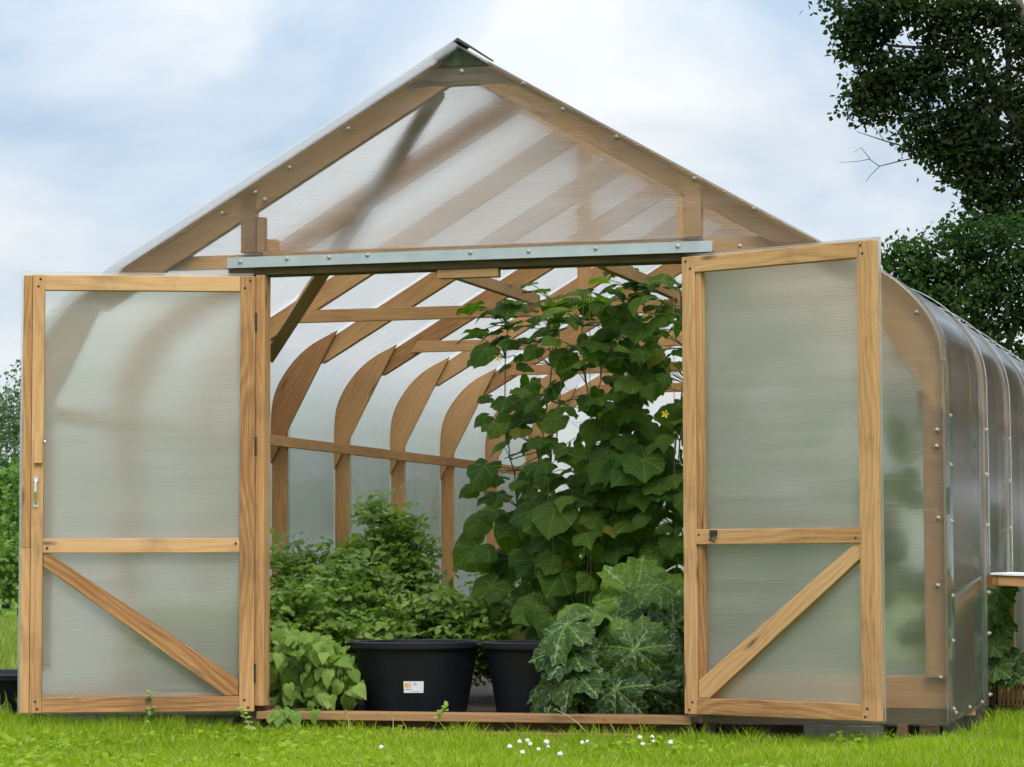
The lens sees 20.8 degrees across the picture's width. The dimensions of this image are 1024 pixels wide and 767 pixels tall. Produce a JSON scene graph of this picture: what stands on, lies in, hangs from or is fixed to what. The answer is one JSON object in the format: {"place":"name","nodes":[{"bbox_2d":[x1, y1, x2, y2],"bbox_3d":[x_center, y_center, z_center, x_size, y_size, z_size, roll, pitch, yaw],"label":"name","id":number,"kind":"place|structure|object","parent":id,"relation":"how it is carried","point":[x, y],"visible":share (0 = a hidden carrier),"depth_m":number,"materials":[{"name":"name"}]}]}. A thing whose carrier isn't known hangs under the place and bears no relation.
{"place":"outdoors","nodes":[
{"label":"outdoors","id":0,"kind":"place"},
{"bbox_2d":[0,598,1011,740],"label":"ground","id":1,"kind":"structure","parent":0,"point":[11,611],"depth_m":47.94,"materials":[{"name":"green plant"}]},
{"bbox_2d":[0,516,16,614],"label":"hedgerow tree","id":2,"kind":"object","parent":1,"relation":"on","point":[2,522],"visible":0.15,"depth_m":44.41,"materials":[{"name":"green plant"}]},
{"bbox_2d":[0,669,17,711],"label":"plastic tub","id":3,"kind":"object","parent":1,"relation":"on","point":[9,681],"visible":0.17,"depth_m":14.79,"materials":[{"name":"plastic"}]},
{"bbox_2d":[0,531,18,616],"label":"hedgerow tree","id":4,"kind":"object","parent":1,"relation":"on","point":[9,560],"visible":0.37,"depth_m":43.03,"materials":[{"name":"green plant"}]},
{"bbox_2d":[0,457,19,608],"bbox_3d":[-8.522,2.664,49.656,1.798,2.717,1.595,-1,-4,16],"label":"hedgerow tree","id":5,"kind":"object","parent":1,"relation":"on","point":[14,511],"visible":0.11,"depth_m":49.59,"materials":[{"name":"green plant"}]},
{"bbox_2d":[0,385,19,499],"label":"hedgerow tree","id":6,"kind":"object","parent":1,"relation":"on","point":[7,420],"visible":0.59,"depth_m":70.99,"materials":[{"name":"green plant"}]},
{"bbox_2d":[0,359,20,590],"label":"hedgerow tree","id":7,"kind":"object","parent":1,"relation":"on","point":[17,395],"visible":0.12,"depth_m":75.23,"materials":[{"name":"green plant"}]},
{"bbox_2d":[0,612,32,717],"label":"meadow grass","id":8,"kind":"structure","parent":1,"relation":"on","point":[8,637],"depth_m":24.87,"materials":[{"name":"green plant"}]},
{"bbox_2d":[237,706,255,730],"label":"weed stalk","id":9,"kind":"object","parent":1,"relation":"on","point":[243,716],"visible":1,"depth_m":12.79,"materials":[{"name":"plant"}]},
{"bbox_2d":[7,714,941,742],"bbox_3d":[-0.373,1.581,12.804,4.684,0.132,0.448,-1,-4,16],"label":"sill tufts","id":10,"kind":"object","parent":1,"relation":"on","point":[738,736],"visible":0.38,"depth_m":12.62,"materials":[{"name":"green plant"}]},
{"bbox_2d":[0,708,1023,766],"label":"lawn grass","id":11,"kind":"structure","parent":1,"relation":"on","point":[476,750],"depth_m":11.53,"materials":[{"name":"green plant"}]},
{"bbox_2d":[145,690,154,726],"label":"weed stalk","id":12,"kind":"object","parent":11,"relation":"on","point":[149,711],"visible":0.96,"depth_m":13.11,"materials":[{"name":"green plant"}]},
{"bbox_2d":[432,701,447,730],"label":"weed stalk","id":13,"kind":"object","parent":11,"relation":"on","point":[445,705],"visible":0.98,"depth_m":12.73,"materials":[{"name":"green plant"}]},
{"bbox_2d":[554,709,587,733],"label":"weed stalk","id":14,"kind":"object","parent":11,"relation":"on","point":[571,718],"visible":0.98,"depth_m":12.73,"materials":[{"name":"plant"}]},
{"bbox_2d":[18,38,1023,740],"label":"greenhouse","id":15,"kind":"object","parent":1,"relation":"on","point":[216,388],"visible":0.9,"depth_m":13.16,"materials":[{"name":"clear plastic"}]},
{"bbox_2d":[18,272,256,713],"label":"door","id":16,"kind":"structure","parent":15,"relation":"in","point":[138,441],"depth_m":13.21,"materials":[{"name":"clear plastic"}]},
{"bbox_2d":[680,237,885,721],"bbox_3d":[1.179,0.430,12.342,1.055,2.092,0.072,-3,-5,41],"label":"door","id":17,"kind":"structure","parent":15,"relation":"in","point":[782,428],"depth_m":12.35,"materials":[{"name":"clear plastic"}]},
{"bbox_2d":[352,660,1023,738],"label":"soil","id":18,"kind":"structure","parent":1,"relation":"on","point":[481,697],"depth_m":13.05,"materials":[{"name":"brown soil"}]},
{"bbox_2d":[269,575,338,695],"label":"potato plant","id":19,"kind":"object","parent":18,"relation":"on","point":[292,612],"visible":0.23,"depth_m":13.93,"materials":[{"name":"green plant"}]},
{"bbox_2d":[266,627,365,732],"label":"bean plant","id":20,"kind":"object","parent":18,"relation":"on","point":[293,687],"visible":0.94,"depth_m":13.36,"materials":[{"name":"green plant"}]},
{"bbox_2d":[270,527,374,601],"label":"potato plant","id":21,"kind":"object","parent":18,"relation":"on","point":[301,565],"visible":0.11,"depth_m":15.19,"materials":[{"name":"green plant"}]},
{"bbox_2d":[277,549,413,621],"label":"potato plant","id":22,"kind":"object","parent":18,"relation":"on","point":[373,575],"visible":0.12,"depth_m":14.49,"materials":[{"name":"green plant"}]},
{"bbox_2d":[301,581,425,709],"bbox_3d":[-0.783,1.323,14.056,0.825,0.655,0.750,2,-4,-25],"label":"potato plant","id":23,"kind":"object","parent":18,"relation":"on","point":[346,625],"visible":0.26,"depth_m":14.06,"materials":[{"name":"green plant"}]},
{"bbox_2d":[326,484,448,612],"bbox_3d":[-0.687,1.139,15.279,0.698,1.178,0.803,0,-4,-4],"label":"potato plant","id":24,"kind":"object","parent":18,"relation":"on","point":[390,544],"visible":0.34,"depth_m":15.23,"materials":[{"name":"green plant"}]},
{"bbox_2d":[345,639,481,711],"bbox_3d":[-0.464,1.423,13.562,0.639,0.345,0.639,1,-4,-20],"label":"plastic tub","id":25,"kind":"object","parent":18,"relation":"on","point":[422,675],"visible":0.89,"depth_m":13.32,"materials":[{"name":"plastic"}]},
{"bbox_2d":[370,568,514,686],"bbox_3d":[-0.371,1.326,14.607,0.874,0.719,0.748,-3,-5,39],"label":"potato plant","id":26,"kind":"object","parent":18,"relation":"on","point":[438,616],"visible":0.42,"depth_m":14.46,"materials":[{"name":"green plant"}]},
{"bbox_2d":[481,591,526,656],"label":"potato plant","id":27,"kind":"object","parent":18,"relation":"on","point":[506,606],"visible":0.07,"depth_m":14.71,"materials":[{"name":"green plant"}]},
{"bbox_2d":[460,571,567,686],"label":"potato plant","id":28,"kind":"object","parent":18,"relation":"on","point":[485,672],"visible":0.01,"depth_m":15.61,"materials":[{"name":"green plant"}]},
{"bbox_2d":[480,640,585,713],"bbox_3d":[0.159,1.412,13.414,0.609,0.345,0.609,1,-4,-20],"label":"plastic tub","id":29,"kind":"object","parent":18,"relation":"on","point":[516,677],"visible":0.41,"depth_m":13.21,"materials":[{"name":"plastic"}]},
{"bbox_2d":[452,297,631,659],"bbox_3d":[0.189,0.616,14.722,0.991,2.128,0.861,1,-4,-14],"label":"cucumber plant","id":30,"kind":"object","parent":18,"relation":"on","point":[471,553],"visible":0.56,"depth_m":14.70,"materials":[{"name":"green plant"}]},
{"bbox_2d":[509,282,671,639],"bbox_3d":[0.385,0.568,14.140,0.873,2.209,0.701,-1,-4,16],"label":"cucumber plant","id":31,"kind":"object","parent":18,"relation":"on","point":[550,562],"visible":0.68,"depth_m":14.04,"materials":[{"name":"green plant"}]},
{"bbox_2d":[527,555,687,714],"bbox_3d":[0.535,1.244,13.177,0.914,0.866,0.646,2,-4,-25],"label":"squash plant","id":32,"kind":"object","parent":18,"relation":"on","point":[618,648],"visible":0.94,"depth_m":13.00,"materials":[{"name":"green plant"}]},
{"bbox_2d":[578,266,683,608],"bbox_3d":[0.824,0.517,13.915,0.978,2.220,0.778,-1,-4,16],"label":"cucumber plant","id":33,"kind":"object","parent":18,"relation":"on","point":[638,464],"visible":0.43,"depth_m":13.81,"materials":[{"name":"green plant"}]},
{"bbox_2d":[580,290,682,559],"bbox_3d":[0.947,0.590,15.330,1.209,2.256,0.949,-1,-4,16],"label":"cucumber plant","id":34,"kind":"object","parent":18,"relation":"on","point":[664,528],"visible":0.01,"depth_m":15.34,"materials":[{"name":"green plant"}]},
{"bbox_2d":[946,439,978,674],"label":"cucumber plant","id":35,"kind":"object","parent":18,"relation":"on","point":[975,521],"visible":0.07,"depth_m":15.60,"materials":[{"name":"green plant"}]},
{"bbox_2d":[981,586,1023,704],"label":"squash plant","id":36,"kind":"object","parent":18,"relation":"on","point":[1002,662],"visible":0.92,"depth_m":14.06,"materials":[{"name":"green plant"}]},
{"bbox_2d":[800,0,1023,248],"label":"maple tree","id":37,"kind":"object","parent":1,"relation":"on","point":[961,128],"visible":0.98,"depth_m":59.48,"materials":[{"name":"green plant"}]},
{"bbox_2d":[881,203,1023,362],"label":"ash tree","id":38,"kind":"object","parent":1,"relation":"on","point":[947,283],"visible":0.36,"depth_m":48.11,"materials":[{"name":"green plant"}]},
{"bbox_2d":[941,693,1023,740],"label":"side grass","id":39,"kind":"structure","parent":1,"relation":"on","point":[1014,719],"depth_m":12.97,"materials":[{"name":"green plant"}]},
{"bbox_2d":[991,681,1023,710],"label":"slatted crate","id":40,"kind":"object","parent":39,"relation":"on","point":[1004,701],"visible":0.56,"depth_m":14.32,"materials":[{"name":"brown wood"}]},
{"bbox_2d":[0,0,1023,461],"label":"sky","id":41,"kind":"structure","parent":0,"point":[120,120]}
]}

